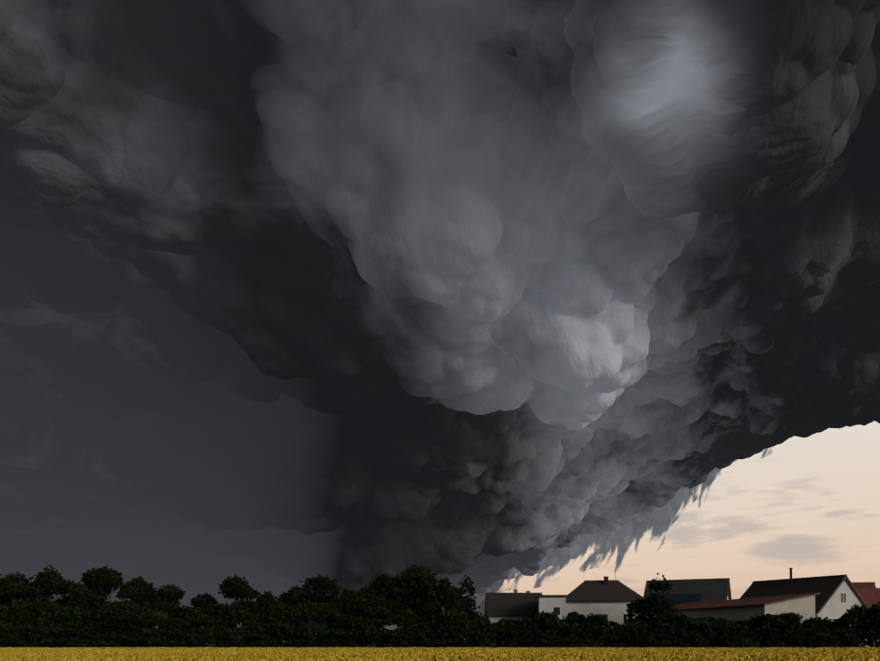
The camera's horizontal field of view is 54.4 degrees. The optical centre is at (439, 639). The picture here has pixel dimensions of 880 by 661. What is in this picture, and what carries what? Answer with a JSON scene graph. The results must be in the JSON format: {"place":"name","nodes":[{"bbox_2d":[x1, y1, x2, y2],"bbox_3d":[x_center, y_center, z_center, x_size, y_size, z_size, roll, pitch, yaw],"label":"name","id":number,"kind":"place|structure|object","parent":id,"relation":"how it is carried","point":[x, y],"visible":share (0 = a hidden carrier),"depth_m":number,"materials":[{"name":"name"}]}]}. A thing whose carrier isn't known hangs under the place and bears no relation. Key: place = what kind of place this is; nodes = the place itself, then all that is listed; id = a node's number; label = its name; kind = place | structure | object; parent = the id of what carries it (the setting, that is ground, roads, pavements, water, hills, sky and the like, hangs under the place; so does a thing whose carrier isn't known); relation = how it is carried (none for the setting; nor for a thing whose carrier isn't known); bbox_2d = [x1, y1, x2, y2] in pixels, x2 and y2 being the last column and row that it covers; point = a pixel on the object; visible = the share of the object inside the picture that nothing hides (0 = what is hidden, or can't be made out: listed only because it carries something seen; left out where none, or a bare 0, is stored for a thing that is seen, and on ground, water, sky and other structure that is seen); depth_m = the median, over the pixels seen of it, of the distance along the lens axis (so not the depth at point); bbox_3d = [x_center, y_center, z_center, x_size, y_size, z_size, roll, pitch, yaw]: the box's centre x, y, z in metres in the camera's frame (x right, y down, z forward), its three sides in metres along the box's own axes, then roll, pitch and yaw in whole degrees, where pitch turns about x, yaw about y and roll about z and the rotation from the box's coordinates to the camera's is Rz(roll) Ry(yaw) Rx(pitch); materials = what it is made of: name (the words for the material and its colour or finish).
{"place":"outdoors","nodes":[
{"label":"outdoors","id":0,"kind":"place"},
{"bbox_2d":[10,642,464,647],"bbox_3d":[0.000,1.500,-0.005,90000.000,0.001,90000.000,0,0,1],"label":"ground","id":1,"kind":"structure","parent":0,"point":[368,646],"depth_m":358.27,"materials":[{"name":"green plant"}]},
{"bbox_2d":[0,625,13,647],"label":"hedge base","id":2,"kind":"object","parent":1,"relation":"on","point":[4,630],"visible":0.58,"depth_m":93.76,"materials":[{"name":"green plant"}]},
{"bbox_2d":[0,626,32,647],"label":"hedge base","id":3,"kind":"object","parent":1,"relation":"on","point":[15,639],"visible":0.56,"depth_m":93.43,"materials":[{"name":"green plant"}]},
{"bbox_2d":[0,571,42,624],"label":"tree","id":4,"kind":"object","parent":1,"relation":"on","point":[12,585],"visible":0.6,"depth_m":96.92,"materials":[{"name":"green plant"}]},
{"bbox_2d":[18,624,45,647],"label":"hedge base","id":5,"kind":"object","parent":1,"relation":"on","point":[31,631],"visible":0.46,"depth_m":93.58,"materials":[{"name":"green plant"}]},
{"bbox_2d":[9,563,72,645],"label":"tree","id":6,"kind":"object","parent":1,"relation":"on","point":[48,583],"visible":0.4,"depth_m":99.21,"materials":[{"name":"green plant"}]},
{"bbox_2d":[19,629,64,647],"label":"hedge base","id":7,"kind":"object","parent":1,"relation":"on","point":[43,635],"visible":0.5,"depth_m":92.92,"materials":[{"name":"green plant"}]},
{"bbox_2d":[58,625,97,645],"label":"hedge base","id":8,"kind":"object","parent":1,"relation":"on","point":[80,640],"visible":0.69,"depth_m":92.90,"materials":[{"name":"green plant"}]},
{"bbox_2d":[59,580,99,623],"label":"tree","id":9,"kind":"object","parent":1,"relation":"on","point":[74,590],"visible":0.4,"depth_m":96.60,"materials":[{"name":"green plant"}]},
{"bbox_2d":[63,628,116,647],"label":"tree","id":10,"kind":"object","parent":1,"relation":"on","point":[93,643],"visible":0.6,"depth_m":92.30,"materials":[{"name":"green plant"}]},
{"bbox_2d":[62,566,130,611],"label":"tree","id":11,"kind":"object","parent":1,"relation":"on","point":[100,583],"visible":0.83,"depth_m":97.83,"materials":[{"name":"green plant"}]},
{"bbox_2d":[80,601,127,643],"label":"tree","id":12,"kind":"object","parent":1,"relation":"on","point":[104,613],"visible":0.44,"depth_m":93.35,"materials":[{"name":"green plant"}]},
{"bbox_2d":[99,630,118,647],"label":"hedge base","id":13,"kind":"object","parent":1,"relation":"on","point":[105,634],"visible":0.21,"depth_m":93.17,"materials":[{"name":"green plant"}]},
{"bbox_2d":[95,600,149,640],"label":"tree","id":14,"kind":"object","parent":1,"relation":"on","point":[129,615],"visible":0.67,"depth_m":93.15,"materials":[{"name":"green plant"}]},
{"bbox_2d":[109,630,137,647],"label":"hedge base","id":15,"kind":"object","parent":1,"relation":"on","point":[120,642],"visible":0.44,"depth_m":93.14,"materials":[{"name":"green plant"}]},
{"bbox_2d":[116,576,157,628],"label":"tree","id":16,"kind":"object","parent":1,"relation":"on","point":[138,590],"visible":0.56,"depth_m":100.21,"materials":[{"name":"green plant"}]},
{"bbox_2d":[133,609,175,645],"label":"tree","id":17,"kind":"object","parent":1,"relation":"on","point":[152,618],"visible":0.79,"depth_m":92.92,"materials":[{"name":"green plant"}]},
{"bbox_2d":[132,633,182,647],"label":"hedge base","id":18,"kind":"object","parent":1,"relation":"on","point":[175,641],"visible":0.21,"depth_m":92.73,"materials":[{"name":"green plant"}]},
{"bbox_2d":[153,630,182,647],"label":"hedge base","id":19,"kind":"object","parent":1,"relation":"on","point":[170,644],"visible":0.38,"depth_m":92.81,"materials":[{"name":"green plant"}]},
{"bbox_2d":[140,584,196,625],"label":"tree","id":20,"kind":"object","parent":1,"relation":"on","point":[166,597],"visible":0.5,"depth_m":96.57,"materials":[{"name":"green plant"}]},
{"bbox_2d":[154,603,196,645],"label":"tree","id":21,"kind":"object","parent":1,"relation":"on","point":[175,624],"visible":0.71,"depth_m":93.96,"materials":[{"name":"green plant"}]},
{"bbox_2d":[172,628,192,647],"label":"hedge base","id":22,"kind":"object","parent":1,"relation":"on","point":[181,634],"visible":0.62,"depth_m":92.80,"materials":[{"name":"green plant"}]},
{"bbox_2d":[177,606,214,630],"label":"shrub","id":23,"kind":"object","parent":1,"relation":"on","point":[199,615],"visible":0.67,"depth_m":95.36,"materials":[{"name":"green plant"}]},
{"bbox_2d":[183,627,209,647],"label":"hedge base","id":24,"kind":"object","parent":1,"relation":"on","point":[194,631],"visible":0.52,"depth_m":92.79,"materials":[{"name":"green plant"}]},
{"bbox_2d":[191,592,218,627],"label":"tree","id":25,"kind":"object","parent":1,"relation":"on","point":[203,601],"visible":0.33,"depth_m":100.78,"materials":[{"name":"green plant"}]},
{"bbox_2d":[188,625,228,647],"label":"hedge base","id":26,"kind":"object","parent":1,"relation":"on","point":[207,636],"visible":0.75,"depth_m":92.34,"materials":[{"name":"green plant"}]},
{"bbox_2d":[216,628,248,647],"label":"hedge base","id":27,"kind":"object","parent":1,"relation":"on","point":[231,635],"visible":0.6,"depth_m":92.07,"materials":[{"name":"green plant"}]},
{"bbox_2d":[206,573,261,629],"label":"tree","id":28,"kind":"object","parent":1,"relation":"on","point":[235,588],"visible":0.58,"depth_m":98.52,"materials":[{"name":"green plant"}]},
{"bbox_2d":[221,604,262,646],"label":"tree","id":29,"kind":"object","parent":1,"relation":"on","point":[235,616],"visible":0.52,"depth_m":95.13,"materials":[{"name":"green plant"}]},
{"bbox_2d":[233,631,258,647],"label":"hedge base","id":30,"kind":"object","parent":1,"relation":"on","point":[248,644],"visible":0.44,"depth_m":92.75,"materials":[{"name":"green plant"}]},
{"bbox_2d":[229,612,276,633],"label":"tree","id":31,"kind":"object","parent":1,"relation":"on","point":[257,621],"visible":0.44,"depth_m":94.60,"materials":[{"name":"green plant"}]},
{"bbox_2d":[243,625,281,647],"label":"hedge base","id":32,"kind":"object","parent":1,"relation":"on","point":[258,633],"visible":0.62,"depth_m":92.16,"materials":[{"name":"green plant"}]},
{"bbox_2d":[246,590,285,635],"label":"tree","id":33,"kind":"object","parent":1,"relation":"on","point":[263,602],"visible":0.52,"depth_m":95.90,"materials":[{"name":"green plant"}]},
{"bbox_2d":[274,624,304,647],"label":"hedge base","id":34,"kind":"object","parent":1,"relation":"on","point":[292,629],"visible":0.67,"depth_m":92.41,"materials":[{"name":"green plant"}]},
{"bbox_2d":[275,585,313,623],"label":"tree","id":35,"kind":"object","parent":1,"relation":"on","point":[293,596],"visible":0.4,"depth_m":97.68,"materials":[{"name":"green plant"}]},
{"bbox_2d":[279,599,323,642],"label":"tree","id":36,"kind":"object","parent":1,"relation":"on","point":[305,610],"visible":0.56,"depth_m":93.51,"materials":[{"name":"green plant"}]},
{"bbox_2d":[294,626,321,647],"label":"hedge base","id":37,"kind":"object","parent":1,"relation":"on","point":[305,640],"visible":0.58,"depth_m":92.49,"materials":[{"name":"green plant"}]},
{"bbox_2d":[300,573,341,643],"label":"tree","id":38,"kind":"object","parent":1,"relation":"on","point":[320,589],"visible":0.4,"depth_m":99.40,"materials":[{"name":"green plant"}]},
{"bbox_2d":[308,602,352,645],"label":"tree","id":39,"kind":"object","parent":1,"relation":"on","point":[327,612],"visible":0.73,"depth_m":94.86,"materials":[{"name":"green plant"}]},
{"bbox_2d":[319,629,355,647],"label":"hedge base","id":40,"kind":"object","parent":1,"relation":"on","point":[327,632],"visible":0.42,"depth_m":92.44,"materials":[{"name":"green plant"}]},
{"bbox_2d":[329,587,367,630],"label":"tree","id":41,"kind":"object","parent":1,"relation":"on","point":[348,602],"visible":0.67,"depth_m":95.67,"materials":[{"name":"green plant"}]},
{"bbox_2d":[344,629,364,646],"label":"hedge base","id":42,"kind":"object","parent":1,"relation":"on","point":[355,643],"visible":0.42,"depth_m":92.24,"materials":[{"name":"green plant"}]},
{"bbox_2d":[347,625,388,647],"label":"hedge base","id":43,"kind":"object","parent":1,"relation":"on","point":[367,632],"visible":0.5,"depth_m":92.20,"materials":[{"name":"green plant"}]},
{"bbox_2d":[353,606,390,646],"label":"tree","id":44,"kind":"object","parent":1,"relation":"on","point":[374,613],"visible":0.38,"depth_m":94.01,"materials":[{"name":"green plant"}]},
{"bbox_2d":[355,573,408,643],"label":"tree","id":45,"kind":"object","parent":1,"relation":"on","point":[370,593],"visible":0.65,"depth_m":97.73,"materials":[{"name":"green plant"}]},
{"bbox_2d":[378,628,395,647],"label":"hedge base","id":46,"kind":"object","parent":1,"relation":"on","point":[388,644],"visible":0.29,"depth_m":92.19,"materials":[{"name":"green plant"}]},
{"bbox_2d":[362,614,414,643],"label":"tree","id":47,"kind":"object","parent":1,"relation":"on","point":[398,620],"visible":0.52,"depth_m":93.03,"materials":[{"name":"green plant"}]},
{"bbox_2d":[384,626,410,646],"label":"hedge base","id":48,"kind":"object","parent":1,"relation":"on","point":[403,641],"visible":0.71,"depth_m":91.53,"materials":[{"name":"green plant"}]},
{"bbox_2d":[379,563,440,624],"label":"tree","id":49,"kind":"object","parent":1,"relation":"on","point":[414,584],"visible":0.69,"depth_m":97.95,"materials":[{"name":"green plant"}]},
{"bbox_2d":[394,626,429,647],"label":"bush","id":50,"kind":"object","parent":1,"relation":"on","point":[416,633],"visible":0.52,"depth_m":91.72,"materials":[{"name":"green plant"}]},
{"bbox_2d":[391,607,433,646],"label":"shrub","id":51,"kind":"object","parent":1,"relation":"on","point":[416,618],"visible":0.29,"depth_m":94.91,"materials":[{"name":"green plant"}]},
{"bbox_2d":[416,577,459,622],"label":"tree","id":52,"kind":"object","parent":1,"relation":"on","point":[439,597],"visible":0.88,"depth_m":95.36,"materials":[{"name":"green plant"}]},
{"bbox_2d":[433,624,459,647],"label":"bush","id":53,"kind":"object","parent":1,"relation":"on","point":[442,630],"visible":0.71,"depth_m":92.13,"materials":[{"name":"green plant"}]},
{"bbox_2d":[436,626,476,647],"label":"bush","id":54,"kind":"object","parent":1,"relation":"on","point":[456,642],"visible":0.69,"depth_m":91.72,"materials":[{"name":"green plant"}]},
{"bbox_2d":[445,586,468,614],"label":"tree","id":55,"kind":"object","parent":1,"relation":"on","point":[462,601],"visible":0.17,"depth_m":97.73,"materials":[{"name":"green plant"}]},
{"bbox_2d":[439,610,479,640],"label":"shrub","id":56,"kind":"object","parent":1,"relation":"on","point":[455,618],"visible":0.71,"depth_m":93.00,"materials":[{"name":"green plant"}]},
{"bbox_2d":[458,573,481,620],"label":"conifer tree","id":57,"kind":"object","parent":1,"relation":"on","point":[469,586],"visible":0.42,"depth_m":103.63,"materials":[{"name":"green plant"}]},
{"bbox_2d":[458,629,498,647],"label":"bush","id":58,"kind":"object","parent":1,"relation":"on","point":[486,640],"visible":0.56,"depth_m":91.71,"materials":[{"name":"green plant"}]},
{"bbox_2d":[463,614,493,645],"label":"shrub","id":59,"kind":"object","parent":1,"relation":"on","point":[482,622],"visible":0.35,"depth_m":94.56,"materials":[{"name":"green plant"}]},
{"bbox_2d":[490,618,524,644],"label":"shrub","id":60,"kind":"object","parent":1,"relation":"on","point":[505,624],"visible":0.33,"depth_m":94.26,"materials":[{"name":"green plant"}]},
{"bbox_2d":[485,590,541,645],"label":"house","id":61,"kind":"structure","parent":1,"relation":"on","point":[515,605],"depth_m":125.31,"materials":[{"name":"brown paint"}]},
{"bbox_2d":[493,616,545,646],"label":"shrub","id":62,"kind":"object","parent":1,"relation":"on","point":[522,622],"visible":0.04,"depth_m":93.62,"materials":[{"name":"green plant"}]},
{"bbox_2d":[525,611,567,646],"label":"shrub","id":63,"kind":"object","parent":1,"relation":"on","point":[542,619],"visible":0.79,"depth_m":92.49,"materials":[{"name":"green plant"}]},
{"bbox_2d":[548,611,584,640],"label":"shrub","id":64,"kind":"object","parent":1,"relation":"on","point":[575,617],"visible":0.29,"depth_m":93.52,"materials":[{"name":"green plant"}]},
{"bbox_2d":[567,631,603,647],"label":"bush","id":65,"kind":"object","parent":1,"relation":"on","point":[583,644],"visible":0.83,"depth_m":91.11,"materials":[{"name":"green plant"}]},
{"bbox_2d":[576,612,609,646],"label":"shrub","id":66,"kind":"object","parent":1,"relation":"on","point":[592,623],"visible":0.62,"depth_m":92.44,"materials":[{"name":"green plant"}]},
{"bbox_2d":[566,576,644,627],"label":"house","id":67,"kind":"structure","parent":1,"relation":"on","point":[610,599],"depth_m":116.94,"materials":[{"name":"white paint"}]},
{"bbox_2d":[601,627,629,647],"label":"bush","id":68,"kind":"object","parent":1,"relation":"on","point":[615,632],"visible":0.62,"depth_m":91.69,"materials":[{"name":"green plant"}]},
{"bbox_2d":[595,621,639,644],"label":"shrub","id":69,"kind":"object","parent":1,"relation":"on","point":[613,624],"visible":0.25,"depth_m":92.24,"materials":[{"name":"green plant"}]},
{"bbox_2d":[610,622,665,647],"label":"shrub","id":70,"kind":"object","parent":1,"relation":"on","point":[633,625],"visible":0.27,"depth_m":93.29,"materials":[{"name":"green plant"}]},
{"bbox_2d":[631,629,664,647],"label":"bush","id":71,"kind":"object","parent":1,"relation":"on","point":[645,644],"visible":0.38,"depth_m":91.33,"materials":[{"name":"green plant"}]},
{"bbox_2d":[622,573,681,625],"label":"tree","id":72,"kind":"object","parent":1,"relation":"on","point":[654,605],"visible":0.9,"depth_m":106.50,"materials":[{"name":"green plant"}]},
{"bbox_2d":[669,626,700,647],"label":"bush","id":73,"kind":"object","parent":1,"relation":"on","point":[683,631],"visible":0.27,"depth_m":90.88,"materials":[{"name":"green plant"}]},
{"bbox_2d":[643,578,731,604],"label":"house","id":74,"kind":"structure","parent":1,"relation":"on","point":[695,590],"depth_m":129.04,"materials":[{"name":"white paint"}]},
{"bbox_2d":[669,612,713,647],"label":"shrub","id":75,"kind":"object","parent":1,"relation":"on","point":[681,621],"visible":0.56,"depth_m":91.57,"materials":[{"name":"green plant"}]},
{"bbox_2d":[687,616,726,646],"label":"shrub","id":76,"kind":"object","parent":1,"relation":"on","point":[711,622],"visible":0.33,"depth_m":92.40,"materials":[{"name":"green plant"}]},
{"bbox_2d":[710,618,746,646],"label":"shrub","id":77,"kind":"object","parent":1,"relation":"on","point":[730,623],"visible":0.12,"depth_m":92.64,"materials":[{"name":"green plant"}]},
{"bbox_2d":[645,592,820,647],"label":"house","id":78,"kind":"structure","parent":1,"relation":"on","point":[743,609],"depth_m":103.03,"materials":[{"name":"beige paint"}]},
{"bbox_2d":[717,625,760,647],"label":"bush","id":79,"kind":"object","parent":1,"relation":"on","point":[743,630],"visible":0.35,"depth_m":90.80,"materials":[{"name":"green plant"}]},
{"bbox_2d":[732,619,764,647],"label":"shrub","id":80,"kind":"object","parent":1,"relation":"on","point":[752,627],"visible":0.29,"depth_m":94.15,"materials":[{"name":"green plant"}]},
{"bbox_2d":[746,613,799,647],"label":"shrub","id":81,"kind":"object","parent":1,"relation":"on","point":[770,620],"visible":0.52,"depth_m":92.71,"materials":[{"name":"green plant"}]},
{"bbox_2d":[761,611,813,647],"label":"shrub","id":82,"kind":"object","parent":1,"relation":"on","point":[792,619],"visible":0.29,"depth_m":92.79,"materials":[{"name":"green plant"}]},
{"bbox_2d":[739,568,868,646],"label":"house","id":83,"kind":"structure","parent":1,"relation":"on","point":[838,596],"depth_m":106.28,"materials":[{"name":"white paint"}]},
{"bbox_2d":[802,616,832,629],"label":"shrub","id":84,"kind":"object","parent":1,"relation":"on","point":[811,622],"visible":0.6,"depth_m":94.00,"materials":[{"name":"green plant"}]},
{"bbox_2d":[834,630,863,647],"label":"bush","id":85,"kind":"object","parent":1,"relation":"on","point":[849,641],"visible":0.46,"depth_m":90.61,"materials":[{"name":"green plant"}]},
{"bbox_2d":[827,618,872,646],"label":"shrub","id":86,"kind":"object","parent":1,"relation":"on","point":[860,630],"visible":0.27,"depth_m":92.22,"materials":[{"name":"green plant"}]},
{"bbox_2d":[832,603,874,629],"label":"shrub","id":87,"kind":"object","parent":1,"relation":"on","point":[860,617],"visible":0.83,"depth_m":92.38,"materials":[{"name":"green plant"}]},
{"bbox_2d":[852,582,875,587],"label":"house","id":88,"kind":"structure","parent":1,"relation":"on","point":[864,584],"depth_m":147.37,"materials":[{"name":"red paint"}]},
{"bbox_2d":[856,588,879,646],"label":"house","id":89,"kind":"structure","parent":1,"relation":"on","point":[870,596],"depth_m":135.29,"materials":[{"name":"red paint"}]},
{"bbox_2d":[858,632,879,647],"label":"bush","id":90,"kind":"object","parent":1,"relation":"on","point":[869,641],"visible":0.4,"depth_m":91.77,"materials":[{"name":"green plant"}]},
{"bbox_2d":[860,602,879,638],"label":"shrub","id":91,"kind":"object","parent":1,"relation":"on","point":[875,618],"visible":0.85,"depth_m":91.32,"materials":[{"name":"green plant"}]},
{"bbox_2d":[868,625,879,644],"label":"bush","id":92,"kind":"object","parent":1,"relation":"on","point":[877,627],"visible":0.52,"depth_m":91.34,"materials":[{"name":"green plant"}]},
{"bbox_2d":[0,0,879,629],"bbox_3d":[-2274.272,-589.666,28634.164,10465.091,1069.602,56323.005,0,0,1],"label":"cloud","id":93,"kind":"structure","parent":0,"point":[358,294],"depth_m":947.53,"materials":[{"name":"grey"}]},
{"bbox_2d":[44,421,879,641],"label":"sky","id":94,"kind":"structure","parent":0,"point":[810,506],"materials":[{"name":"beige"}]},
{"bbox_2d":[538,595,566,631],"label":"house wing","id":95,"kind":"structure","parent":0,"point":[556,604],"depth_m":116.43,"materials":[{"name":"white paint"}]},
{"bbox_2d":[486,448,771,591],"bbox_3d":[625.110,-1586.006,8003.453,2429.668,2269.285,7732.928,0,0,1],"label":"cloud","id":96,"kind":"structure","parent":0,"point":[623,536],"depth_m":6026.81,"materials":[{"name":"grey"}]},
{"bbox_2d":[574,469,721,568],"bbox_3d":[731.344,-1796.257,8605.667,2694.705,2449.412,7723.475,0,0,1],"label":"cloud","id":97,"kind":"structure","parent":0,"point":[689,495],"depth_m":6234.20,"materials":[{"name":"grey"}]},
{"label":"wheat field","id":98,"kind":"structure","parent":0,"visible":0},
{"bbox_2d":[0,647,879,660],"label":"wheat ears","id":99,"kind":"object","parent":98,"relation":"on","point":[434,654],"visible":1,"depth_m":42.01,"materials":[{"name":"yellow plant"}]}
]}

